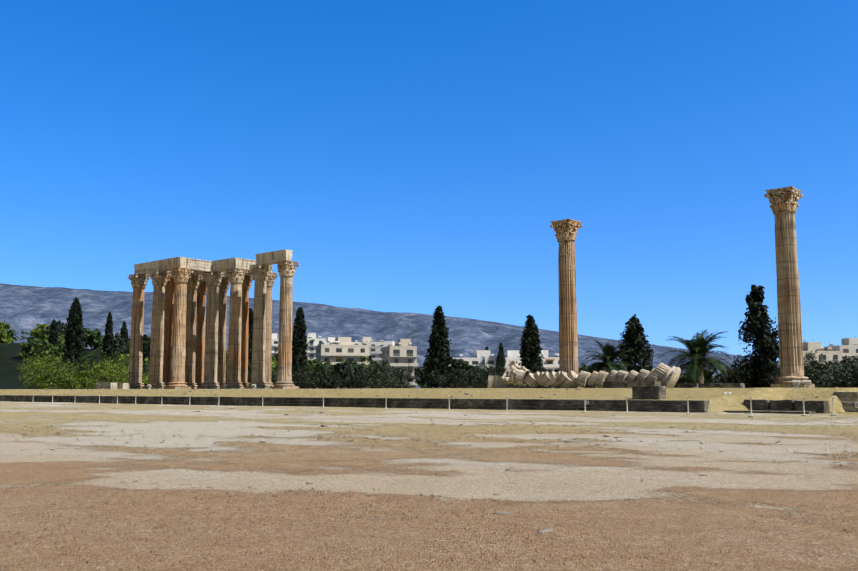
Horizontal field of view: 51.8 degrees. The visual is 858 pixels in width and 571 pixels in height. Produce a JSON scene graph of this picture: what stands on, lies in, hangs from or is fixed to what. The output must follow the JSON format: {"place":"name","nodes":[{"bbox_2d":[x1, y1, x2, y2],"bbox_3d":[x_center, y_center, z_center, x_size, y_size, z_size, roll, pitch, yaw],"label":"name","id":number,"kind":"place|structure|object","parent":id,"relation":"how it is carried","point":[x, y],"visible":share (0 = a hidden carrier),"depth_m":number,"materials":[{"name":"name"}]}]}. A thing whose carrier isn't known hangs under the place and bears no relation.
{"place":"outdoors","nodes":[
{"label":"outdoors","id":0,"kind":"place"},
{"bbox_2d":[0,343,305,388],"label":"hill","id":1,"kind":"structure","parent":0,"point":[10,360],"depth_m":264.67,"materials":[{"name":"plant"}]},
{"bbox_2d":[0,321,13,343],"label":"hill tree","id":2,"kind":"object","parent":1,"relation":"on","point":[5,327],"visible":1,"depth_m":296.68,"materials":[{"name":"green plant"}]},
{"bbox_2d":[0,329,28,342],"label":"hill tree","id":3,"kind":"object","parent":1,"relation":"on","point":[12,332],"visible":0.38,"depth_m":348.03,"materials":[{"name":"green plant"}]},
{"bbox_2d":[17,338,44,358],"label":"hill tree","id":4,"kind":"object","parent":1,"relation":"on","point":[26,349],"visible":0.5,"depth_m":274.13,"materials":[{"name":"green plant"}]},
{"bbox_2d":[31,323,50,339],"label":"hill tree","id":5,"kind":"object","parent":1,"relation":"on","point":[38,329],"visible":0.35,"depth_m":313.69,"materials":[{"name":"green plant"}]},
{"bbox_2d":[28,340,64,367],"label":"hill tree","id":6,"kind":"object","parent":1,"relation":"on","point":[46,344],"visible":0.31,"depth_m":252.21,"materials":[{"name":"green plant"}]},
{"bbox_2d":[36,335,64,346],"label":"hill tree","id":7,"kind":"object","parent":1,"relation":"on","point":[61,340],"visible":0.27,"depth_m":291.23,"materials":[{"name":"green plant"}]},
{"bbox_2d":[39,322,84,339],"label":"hill tree","id":8,"kind":"object","parent":1,"relation":"on","point":[60,332],"visible":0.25,"depth_m":308.12,"materials":[{"name":"green plant"}]},
{"bbox_2d":[77,328,104,350],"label":"hill tree","id":9,"kind":"object","parent":1,"relation":"on","point":[93,338],"visible":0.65,"depth_m":322.42,"materials":[{"name":"green plant"}]},
{"bbox_2d":[98,332,129,353],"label":"hill tree","id":10,"kind":"object","parent":1,"relation":"on","point":[119,342],"visible":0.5,"depth_m":298.86,"materials":[{"name":"green plant"}]},
{"bbox_2d":[119,321,128,352],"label":"cypress tree","id":11,"kind":"object","parent":1,"relation":"on","point":[124,331],"visible":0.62,"depth_m":333.01,"materials":[{"name":"green plant"}]},
{"bbox_2d":[272,358,332,388],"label":"bush","id":12,"kind":"object","parent":1,"relation":"on","point":[314,364],"visible":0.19,"depth_m":199.75,"materials":[{"name":"green plant"}]},
{"bbox_2d":[0,283,778,387],"bbox_3d":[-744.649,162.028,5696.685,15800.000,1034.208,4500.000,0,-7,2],"label":"mountain","id":13,"kind":"structure","parent":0,"point":[28,308],"depth_m":6185.46,"materials":[{"name":"stone"}]},
{"bbox_2d":[0,388,857,570],"bbox_3d":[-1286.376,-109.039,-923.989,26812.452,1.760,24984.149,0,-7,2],"label":"ground","id":14,"kind":"structure","parent":0,"point":[785,474],"depth_m":12.43,"materials":[{"name":"brown soil"}]},
{"bbox_2d":[16,354,70,388],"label":"bush","id":15,"kind":"object","parent":14,"relation":"on","point":[38,359],"visible":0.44,"depth_m":170.71,"materials":[{"name":"green plant"}]},
{"bbox_2d":[17,365,77,388],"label":"bush","id":16,"kind":"object","parent":14,"relation":"on","point":[43,379],"visible":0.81,"depth_m":139.86,"materials":[{"name":"green plant"}]},
{"bbox_2d":[48,319,58,368],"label":"cypress tree","id":17,"kind":"object","parent":14,"relation":"on","point":[53,339],"visible":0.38,"depth_m":263.18,"materials":[{"name":"green plant"}]},
{"bbox_2d":[27,362,82,388],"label":"bush","id":18,"kind":"object","parent":14,"relation":"on","point":[63,367],"visible":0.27,"depth_m":149.87,"materials":[{"name":"green plant"}]},
{"bbox_2d":[61,297,85,375],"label":"cypress tree","id":19,"kind":"object","parent":14,"relation":"on","point":[74,329],"visible":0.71,"depth_m":201.84,"materials":[{"name":"green plant"}]},
{"bbox_2d":[55,369,103,388],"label":"bush","id":20,"kind":"object","parent":14,"relation":"on","point":[88,382],"visible":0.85,"depth_m":145.44,"materials":[{"name":"green plant"}]},
{"bbox_2d":[66,348,116,388],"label":"bush","id":21,"kind":"object","parent":14,"relation":"on","point":[88,357],"visible":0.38,"depth_m":200.51,"materials":[{"name":"green plant"}]},
{"bbox_2d":[96,382,116,388],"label":"stone block","id":22,"kind":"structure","parent":14,"relation":"on","point":[107,385],"depth_m":127.66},
{"bbox_2d":[101,311,114,378],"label":"cypress tree","id":23,"kind":"object","parent":14,"relation":"on","point":[108,342],"visible":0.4,"depth_m":247.15,"materials":[{"name":"green plant"}]},
{"bbox_2d":[98,352,128,380],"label":"bush","id":24,"kind":"object","parent":14,"relation":"on","point":[122,360],"visible":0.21,"depth_m":215.95,"materials":[{"name":"green plant"}]},
{"bbox_2d":[80,356,147,388],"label":"bush","id":25,"kind":"object","parent":14,"relation":"on","point":[103,371],"visible":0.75,"depth_m":150.14,"materials":[{"name":"green plant"}]},
{"bbox_2d":[128,274,150,388],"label":"column group","id":26,"kind":"object","parent":14,"relation":"on","point":[138,282],"visible":0.98,"depth_m":130.52,"materials":[{"name":"stone"}]},
{"bbox_2d":[142,270,170,388],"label":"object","id":27,"kind":"object","parent":14,"relation":"on","point":[159,280],"visible":0.98,"depth_m":126.97,"materials":[{"name":"stone"}]},
{"bbox_2d":[134,261,157,274],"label":"architrave","id":28,"kind":"object","parent":27,"relation":"on","point":[146,268],"visible":0.58,"depth_m":130.29,"materials":[{"name":"stone"}]},
{"bbox_2d":[155,257,186,270],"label":"architrave","id":29,"kind":"object","parent":27,"relation":"on","point":[166,264],"visible":0.85,"depth_m":125.92,"materials":[{"name":"stone"}]},
{"bbox_2d":[163,277,174,386],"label":"column group","id":30,"kind":"object","parent":14,"relation":"on","point":[169,310],"visible":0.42,"depth_m":134.55,"materials":[{"name":"orange stone"}]},
{"bbox_2d":[163,267,192,388],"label":"column group","id":31,"kind":"object","parent":14,"relation":"on","point":[181,275],"visible":1,"depth_m":123.41,"materials":[{"name":"stone"}]},
{"bbox_2d":[186,258,211,271],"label":"architrave","id":32,"kind":"object","parent":31,"relation":"on","point":[200,265],"visible":0.71,"depth_m":126.89,"materials":[{"name":"stone"}]},
{"bbox_2d":[185,274,202,388],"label":"column group","id":33,"kind":"object","parent":14,"relation":"on","point":[191,307],"visible":0.88,"depth_m":131.11,"materials":[{"name":"beige stone"}]},
{"bbox_2d":[195,281,206,386],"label":"column group","id":34,"kind":"object","parent":14,"relation":"on","point":[200,329],"visible":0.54,"depth_m":138.72,"materials":[{"name":"orange stone"}]},
{"bbox_2d":[197,271,224,388],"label":"column group","id":35,"kind":"object","parent":14,"relation":"on","point":[213,280],"visible":1,"depth_m":127.54,"materials":[{"name":"stone"}]},
{"bbox_2d":[217,278,229,386],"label":"column group","id":36,"kind":"object","parent":14,"relation":"on","point":[222,318],"visible":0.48,"depth_m":135.23,"materials":[{"name":"beige stone"}]},
{"bbox_2d":[220,267,247,388],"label":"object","id":37,"kind":"object","parent":14,"relation":"on","point":[236,276],"visible":0.96,"depth_m":123.99,"materials":[{"name":"stone"}]},
{"bbox_2d":[212,258,242,271],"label":"architrave","id":38,"kind":"object","parent":37,"relation":"on","point":[222,265],"visible":0.71,"depth_m":126.36,"materials":[{"name":"stone"}]},
{"bbox_2d":[241,275,253,386],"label":"column group","id":39,"kind":"object","parent":14,"relation":"on","point":[247,282],"visible":0.54,"depth_m":131.74,"materials":[{"name":"beige stone"}]},
{"bbox_2d":[248,308,253,372],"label":"cypress tree","id":40,"kind":"object","parent":14,"relation":"on","point":[250,334],"visible":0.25,"depth_m":175.28,"materials":[{"name":"green plant"}]},
{"bbox_2d":[244,264,272,388],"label":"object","id":41,"kind":"object","parent":14,"relation":"on","point":[260,272],"visible":1,"depth_m":120.46,"materials":[{"name":"stone"}]},
{"bbox_2d":[255,249,292,264],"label":"architrave","id":42,"kind":"object","parent":41,"relation":"on","point":[270,258],"visible":0.94,"depth_m":119.62,"materials":[{"name":"stone"}]},
{"bbox_2d":[265,272,277,386],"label":"column group","id":43,"kind":"object","parent":14,"relation":"on","point":[272,276],"visible":0.4,"depth_m":128.28,"materials":[{"name":"beige stone"}]},
{"bbox_2d":[242,259,255,270],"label":"architrave","id":44,"kind":"object","parent":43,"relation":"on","point":[246,263],"visible":0.25,"depth_m":126.53,"materials":[{"name":"stone"}]},
{"bbox_2d":[271,333,278,356],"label":"building","id":45,"kind":"structure","parent":14,"relation":"on","point":[274,349],"depth_m":397.12,"materials":[{"name":"paint"}]},
{"bbox_2d":[270,260,298,388],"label":"column group","id":46,"kind":"object","parent":14,"relation":"on","point":[286,269],"visible":1,"depth_m":116.90,"materials":[{"name":"stone"}]},
{"bbox_2d":[292,307,307,386],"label":"cypress tree","id":47,"kind":"object","parent":14,"relation":"on","point":[299,343],"visible":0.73,"depth_m":168.07,"materials":[{"name":"green plant"}]},
{"bbox_2d":[292,368,315,388],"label":"bush","id":48,"kind":"object","parent":14,"relation":"on","point":[296,375],"visible":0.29,"depth_m":139.79,"materials":[{"name":"green plant"}]},
{"bbox_2d":[303,333,325,360],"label":"building","id":49,"kind":"structure","parent":14,"relation":"on","point":[313,342],"depth_m":395.13,"materials":[{"name":"paint"}]},
{"bbox_2d":[292,364,339,388],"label":"bush","id":50,"kind":"object","parent":14,"relation":"on","point":[324,381],"visible":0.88,"depth_m":131.28,"materials":[{"name":"green plant"}]},
{"bbox_2d":[315,335,369,388],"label":"building","id":51,"kind":"structure","parent":14,"relation":"on","point":[341,349],"depth_m":275.73,"materials":[{"name":"paint"}]},
{"bbox_2d":[324,359,362,388],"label":"bush","id":52,"kind":"object","parent":14,"relation":"on","point":[337,367],"visible":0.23,"depth_m":191.26,"materials":[{"name":"green plant"}]},
{"bbox_2d":[0,395,708,412],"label":"terrace wall","id":53,"kind":"structure","parent":14,"relation":"on","point":[698,406],"depth_m":68.40,"materials":[{"name":"stone"}]},
{"bbox_2d":[330,359,382,388],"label":"bush","id":54,"kind":"object","parent":14,"relation":"on","point":[358,378],"visible":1,"depth_m":128.52,"materials":[{"name":"green plant"}]},
{"bbox_2d":[351,337,382,345],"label":"building","id":55,"kind":"structure","parent":14,"relation":"on","point":[368,341],"depth_m":425.63,"materials":[{"name":"paint"}]},
{"bbox_2d":[361,361,401,388],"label":"bush","id":56,"kind":"object","parent":14,"relation":"on","point":[383,378],"visible":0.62,"depth_m":132.94,"materials":[{"name":"green plant"}]},
{"bbox_2d":[369,341,393,363],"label":"building","id":57,"kind":"structure","parent":14,"relation":"on","point":[375,352],"depth_m":404.63,"materials":[{"name":"paint"}]},
{"bbox_2d":[382,336,417,387],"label":"building","id":58,"kind":"structure","parent":14,"relation":"on","point":[400,353],"depth_m":285.09,"materials":[{"name":"paint"}]},
{"bbox_2d":[381,364,420,387],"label":"bush","id":59,"kind":"object","parent":14,"relation":"on","point":[402,377],"visible":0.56,"depth_m":138.99,"materials":[{"name":"green plant"}]},
{"bbox_2d":[0,422,857,570],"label":"pebbles","id":60,"kind":"object","parent":14,"relation":"on","point":[445,523],"visible":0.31,"depth_m":8.77,"materials":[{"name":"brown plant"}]},
{"bbox_2d":[413,362,448,387],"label":"bush","id":61,"kind":"object","parent":14,"relation":"on","point":[423,377],"visible":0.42,"depth_m":175.85,"materials":[{"name":"green plant"}]},
{"bbox_2d":[5,387,857,532],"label":"stones","id":62,"kind":"object","parent":14,"relation":"on","point":[545,530],"visible":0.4,"depth_m":26.58,"materials":[{"name":"stone"}]},
{"bbox_2d":[424,305,454,387],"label":"cypress tree","id":63,"kind":"object","parent":14,"relation":"on","point":[438,341],"visible":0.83,"depth_m":148.89,"materials":[{"name":"green plant"}]},
{"bbox_2d":[428,368,482,387],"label":"bush","id":64,"kind":"object","parent":14,"relation":"on","point":[457,377],"visible":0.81,"depth_m":130.65,"materials":[{"name":"green plant"}]},
{"bbox_2d":[450,358,480,387],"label":"bush","id":65,"kind":"object","parent":14,"relation":"on","point":[460,364],"visible":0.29,"depth_m":178.91,"materials":[{"name":"green plant"}]},
{"bbox_2d":[448,350,493,387],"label":"building","id":66,"kind":"structure","parent":14,"relation":"on","point":[480,355],"depth_m":303.60,"materials":[{"name":"paint"}]},
{"bbox_2d":[462,363,499,387],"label":"bush","id":67,"kind":"object","parent":14,"relation":"on","point":[476,368],"visible":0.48,"depth_m":136.28,"materials":[{"name":"green plant"}]},
{"bbox_2d":[477,366,506,387],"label":"bush","id":68,"kind":"object","parent":14,"relation":"on","point":[493,371],"visible":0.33,"depth_m":130.72,"materials":[{"name":"green plant"}]},
{"bbox_2d":[496,343,505,370],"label":"cypress tree","id":69,"kind":"object","parent":14,"relation":"on","point":[500,360],"visible":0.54,"depth_m":297.84,"materials":[{"name":"green plant"}]},
{"bbox_2d":[488,375,519,387],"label":"stone block","id":70,"kind":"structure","parent":14,"relation":"on","point":[496,382],"depth_m":90.22,"materials":[{"name":"stone"}]},
{"bbox_2d":[484,350,528,373],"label":"building","id":71,"kind":"structure","parent":14,"relation":"on","point":[511,355],"depth_m":300.78,"materials":[{"name":"paint"}]},
{"bbox_2d":[502,360,529,387],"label":"fallen column capital","id":72,"kind":"object","parent":14,"relation":"on","point":[514,375],"visible":0.9,"depth_m":89.06,"materials":[{"name":"stone"}]},
{"bbox_2d":[524,372,536,387],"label":"fallen column drum","id":73,"kind":"object","parent":14,"relation":"on","point":[529,379],"visible":0.67,"depth_m":88.14,"materials":[{"name":"stone"}]},
{"bbox_2d":[518,314,545,387],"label":"cypress tree","id":74,"kind":"object","parent":14,"relation":"on","point":[529,339],"visible":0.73,"depth_m":148.46,"materials":[{"name":"green plant"}]},
{"bbox_2d":[533,350,558,372],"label":"building","id":75,"kind":"structure","parent":14,"relation":"on","point":[552,363],"depth_m":298.34,"materials":[{"name":"paint"}]},
{"bbox_2d":[540,372,551,387],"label":"fallen column drum","id":76,"kind":"object","parent":14,"relation":"on","point":[545,379],"visible":0.65,"depth_m":86.94,"materials":[{"name":"stone"}]},
{"bbox_2d":[548,371,558,387],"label":"fallen column drum","id":77,"kind":"object","parent":14,"relation":"on","point":[552,377],"visible":0.48,"depth_m":86.74,"materials":[{"name":"stone"}]},
{"bbox_2d":[556,371,572,387],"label":"fallen column drum","id":78,"kind":"object","parent":14,"relation":"on","point":[564,380],"visible":0.73,"depth_m":85.95,"materials":[{"name":"stone"}]},
{"bbox_2d":[550,219,581,387],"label":"column","id":79,"kind":"structure","parent":14,"relation":"on","point":[565,230],"depth_m":88.81,"materials":[{"name":"stone"}]},
{"bbox_2d":[567,370,577,387],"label":"fallen column drum","id":80,"kind":"object","parent":14,"relation":"on","point":[572,375],"visible":0.5,"depth_m":86.13,"materials":[{"name":"stone"}]},
{"bbox_2d":[577,371,590,387],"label":"fallen column drum","id":81,"kind":"object","parent":14,"relation":"on","point":[582,378],"visible":0.88,"depth_m":85.47,"materials":[{"name":"stone"}]},
{"bbox_2d":[588,371,597,387],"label":"fallen column drum","id":82,"kind":"object","parent":14,"relation":"on","point":[592,379],"visible":0.71,"depth_m":85.17,"materials":[{"name":"stone"}]},
{"bbox_2d":[595,371,608,387],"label":"fallen column drum","id":83,"kind":"object","parent":14,"relation":"on","point":[601,377],"visible":0.83,"depth_m":84.06,"materials":[{"name":"stone"}]},
{"bbox_2d":[579,339,632,373],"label":"palm tree","id":84,"kind":"object","parent":14,"relation":"on","point":[608,357],"visible":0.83,"depth_m":98.28,"materials":[{"name":"green plant"}]},
{"bbox_2d":[603,381,626,387],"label":"stone block","id":85,"kind":"object","parent":14,"relation":"on","point":[620,384],"visible":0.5,"depth_m":75.54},
{"bbox_2d":[615,370,628,381],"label":"fallen column drum","id":86,"kind":"object","parent":14,"relation":"on","point":[621,375],"visible":0.54,"depth_m":82.99,"materials":[{"name":"stone"}]},
{"bbox_2d":[625,370,637,380],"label":"fallen column drum","id":87,"kind":"object","parent":14,"relation":"on","point":[632,375],"visible":0.42,"depth_m":82.53,"materials":[{"name":"stone"}]},
{"bbox_2d":[616,314,653,372],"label":"cypress tree","id":88,"kind":"object","parent":14,"relation":"on","point":[634,340],"visible":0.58,"depth_m":120.11,"materials":[{"name":"green plant"}]},
{"bbox_2d":[636,369,649,380],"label":"fallen column drum","id":89,"kind":"object","parent":14,"relation":"on","point":[643,374],"visible":0.56,"depth_m":81.79,"materials":[{"name":"stone"}]},
{"bbox_2d":[627,381,660,387],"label":"stone block","id":90,"kind":"object","parent":14,"relation":"on","point":[630,384],"visible":0.58,"depth_m":73.97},
{"bbox_2d":[646,369,658,380],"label":"fallen column drum","id":91,"kind":"object","parent":14,"relation":"on","point":[652,376],"visible":0.44,"depth_m":81.22,"materials":[{"name":"stone"}]},
{"bbox_2d":[653,363,680,387],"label":"column drum","id":92,"kind":"object","parent":14,"relation":"on","point":[668,376],"visible":0.75,"depth_m":80.95,"materials":[{"name":"stone"}]},
{"bbox_2d":[674,372,691,387],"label":"bush","id":93,"kind":"object","parent":14,"relation":"on","point":[682,378],"visible":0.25,"depth_m":223.15,"materials":[{"name":"green plant"}]},
{"bbox_2d":[660,330,738,383],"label":"palm tree","id":94,"kind":"object","parent":14,"relation":"on","point":[700,347],"visible":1,"depth_m":90.91,"materials":[{"name":"green plant"}]},
{"bbox_2d":[684,363,718,383],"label":"bush","id":95,"kind":"object","parent":14,"relation":"on","point":[709,377],"visible":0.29,"depth_m":183.12,"materials":[{"name":"green plant"}]},
{"bbox_2d":[700,383,721,387],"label":"stone block","id":96,"kind":"object","parent":14,"relation":"on","point":[713,385],"visible":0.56,"depth_m":75.80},
{"bbox_2d":[712,371,740,382],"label":"bush","id":97,"kind":"object","parent":14,"relation":"on","point":[722,377],"visible":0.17,"depth_m":109.89,"materials":[{"name":"green plant"}]},
{"bbox_2d":[722,383,744,387],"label":"stone block","id":98,"kind":"object","parent":14,"relation":"on","point":[733,385],"visible":0.81,"depth_m":74.63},
{"bbox_2d":[727,284,780,387],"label":"conifer tree","id":99,"kind":"object","parent":14,"relation":"on","point":[765,353],"visible":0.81,"depth_m":98.69,"materials":[{"name":"green plant"}]},
{"bbox_2d":[744,399,769,410],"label":"stone block","id":100,"kind":"structure","parent":14,"relation":"on","point":[761,405],"depth_m":53.62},
{"bbox_2d":[724,410,815,413],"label":"stone slab","id":101,"kind":"structure","parent":14,"relation":"on","point":[778,412],"depth_m":51.10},
{"bbox_2d":[770,400,796,410],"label":"stone block","id":102,"kind":"structure","parent":14,"relation":"on","point":[781,405],"depth_m":52.78,"materials":[{"name":"stone"}]},
{"bbox_2d":[764,186,814,387],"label":"column","id":103,"kind":"structure","parent":14,"relation":"on","point":[784,205],"depth_m":74.60,"materials":[{"name":"stone"}]},
{"bbox_2d":[794,400,829,412],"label":"stone block","id":104,"kind":"structure","parent":14,"relation":"on","point":[818,406],"depth_m":51.75,"materials":[{"name":"stone"}]},
{"bbox_2d":[804,357,855,387],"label":"bush","id":105,"kind":"object","parent":14,"relation":"on","point":[807,373],"visible":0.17,"depth_m":88.87,"materials":[{"name":"green plant"}]},
{"bbox_2d":[804,348,857,387],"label":"bush","id":106,"kind":"object","parent":14,"relation":"on","point":[846,381],"visible":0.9,"depth_m":81.24,"materials":[{"name":"green plant"}]},
{"bbox_2d":[833,392,857,405],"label":"stone block","id":107,"kind":"structure","parent":14,"relation":"on","point":[850,398],"depth_m":54.80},
{"bbox_2d":[0,0,857,360],"label":"sky","id":108,"kind":"structure","parent":0,"point":[410,156],"materials":[{"name":"blue"}]},
{"bbox_2d":[632,386,665,399],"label":"stone block","id":109,"kind":"structure","parent":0,"point":[650,392],"depth_m":56.49,"materials":[{"name":"stone"}]},
{"bbox_2d":[803,340,841,380],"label":"building","id":110,"kind":"structure","parent":0,"point":[818,348],"depth_m":251.38,"materials":[{"name":"paint"}]},
{"bbox_2d":[821,338,857,387],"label":"building","id":111,"kind":"structure","parent":0,"point":[848,347],"depth_m":279.43,"materials":[{"name":"paint"}]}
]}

